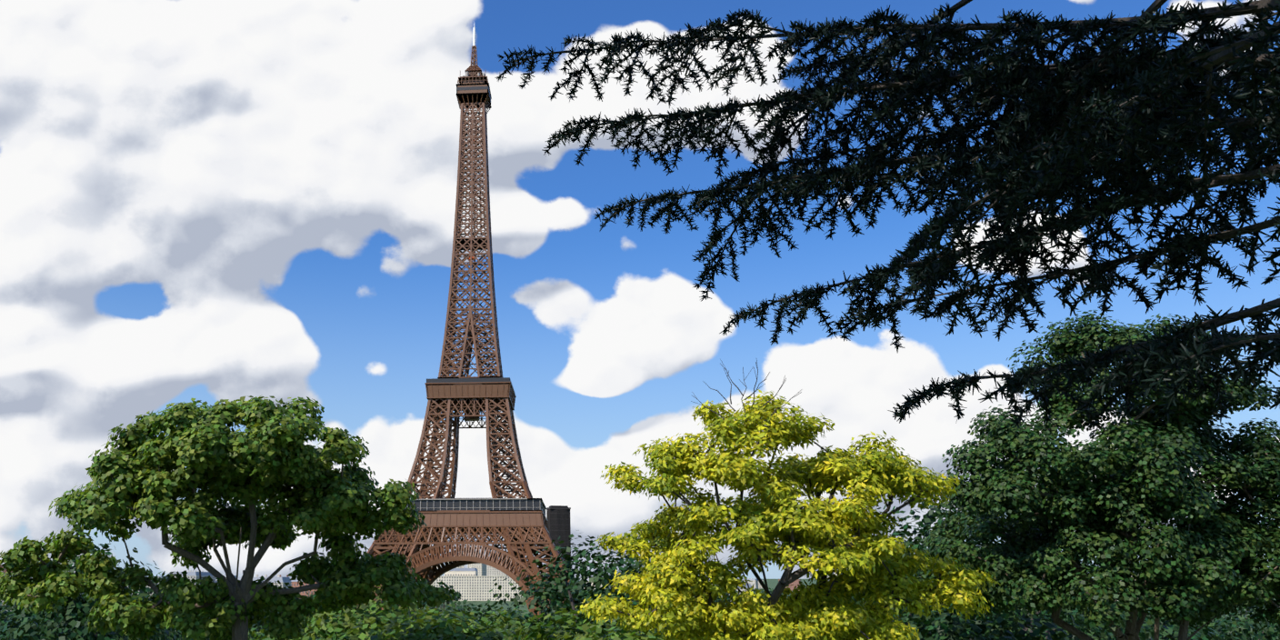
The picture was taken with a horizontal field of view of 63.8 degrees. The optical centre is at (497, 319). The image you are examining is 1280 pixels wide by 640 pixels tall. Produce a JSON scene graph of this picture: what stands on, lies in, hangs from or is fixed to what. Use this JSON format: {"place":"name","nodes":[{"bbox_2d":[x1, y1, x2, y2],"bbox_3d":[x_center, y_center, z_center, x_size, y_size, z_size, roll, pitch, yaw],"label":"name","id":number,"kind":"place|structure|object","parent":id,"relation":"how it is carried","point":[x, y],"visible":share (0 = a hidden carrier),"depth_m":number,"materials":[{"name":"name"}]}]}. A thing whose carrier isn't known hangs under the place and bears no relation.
{"place":"outdoors","nodes":[
{"label":"outdoors","id":0,"kind":"place"},
{"bbox_2d":[0,0,1279,579],"label":"sky","id":1,"kind":"structure","parent":0,"point":[210,201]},
{"bbox_2d":[5,579,1277,639],"bbox_3d":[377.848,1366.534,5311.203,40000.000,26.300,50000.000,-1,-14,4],"label":"ground","id":2,"kind":"structure","parent":0,"point":[772,584],"depth_m":1079.72,"materials":[{"name":"green plant"}]},
{"bbox_2d":[0,395,457,639],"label":"catalpa tree","id":3,"kind":"object","parent":2,"relation":"on","point":[270,459],"visible":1,"depth_m":35.28,"materials":[{"name":"green plant"}]},
{"bbox_2d":[355,26,569,619],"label":"eiffel tower","id":4,"kind":"structure","parent":2,"relation":"on","point":[519,525],"depth_m":488.63,"materials":[{"name":"metal"}]},
{"bbox_2d":[546,505,570,578],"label":"skyscraper","id":5,"kind":"structure","parent":2,"relation":"on","point":[558,520],"depth_m":2630.61,"materials":[{"name":"black glass"}]},
{"bbox_2d":[0,555,1136,612],"bbox_3d":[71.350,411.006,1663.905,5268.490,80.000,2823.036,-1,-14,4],"label":"city blocks","id":6,"kind":"structure","parent":2,"relation":"on","point":[474,582],"depth_m":1276.31,"materials":[{"name":"stone"}]},
{"bbox_2d":[0,487,1279,639],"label":"shrubs","id":7,"kind":"object","parent":2,"relation":"on","point":[567,621],"visible":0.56,"depth_m":51.98,"materials":[{"name":"green plant"}]},
{"bbox_2d":[574,359,1000,639],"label":"yellow-leaved tree","id":8,"kind":"object","parent":2,"relation":"on","point":[879,571],"visible":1,"depth_m":29.75,"materials":[{"name":"yellow plant"}]},
{"bbox_2d":[309,587,1279,629],"bbox_3d":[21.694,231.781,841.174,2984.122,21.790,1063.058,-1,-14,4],"label":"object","id":9,"kind":"object","parent":2,"relation":"on","point":[457,595],"depth_m":998.41,"materials":[{"name":"green plant"}]},
{"bbox_2d":[494,0,1279,429],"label":"conifer branches","id":10,"kind":"object","parent":2,"relation":"on","point":[1075,124],"visible":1,"depth_m":5.80,"materials":[{"name":"green plant"}]},
{"bbox_2d":[907,310,1279,639],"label":"dark tree","id":11,"kind":"object","parent":2,"relation":"on","point":[1209,569],"visible":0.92,"depth_m":36.53,"materials":[{"name":"green plant"}]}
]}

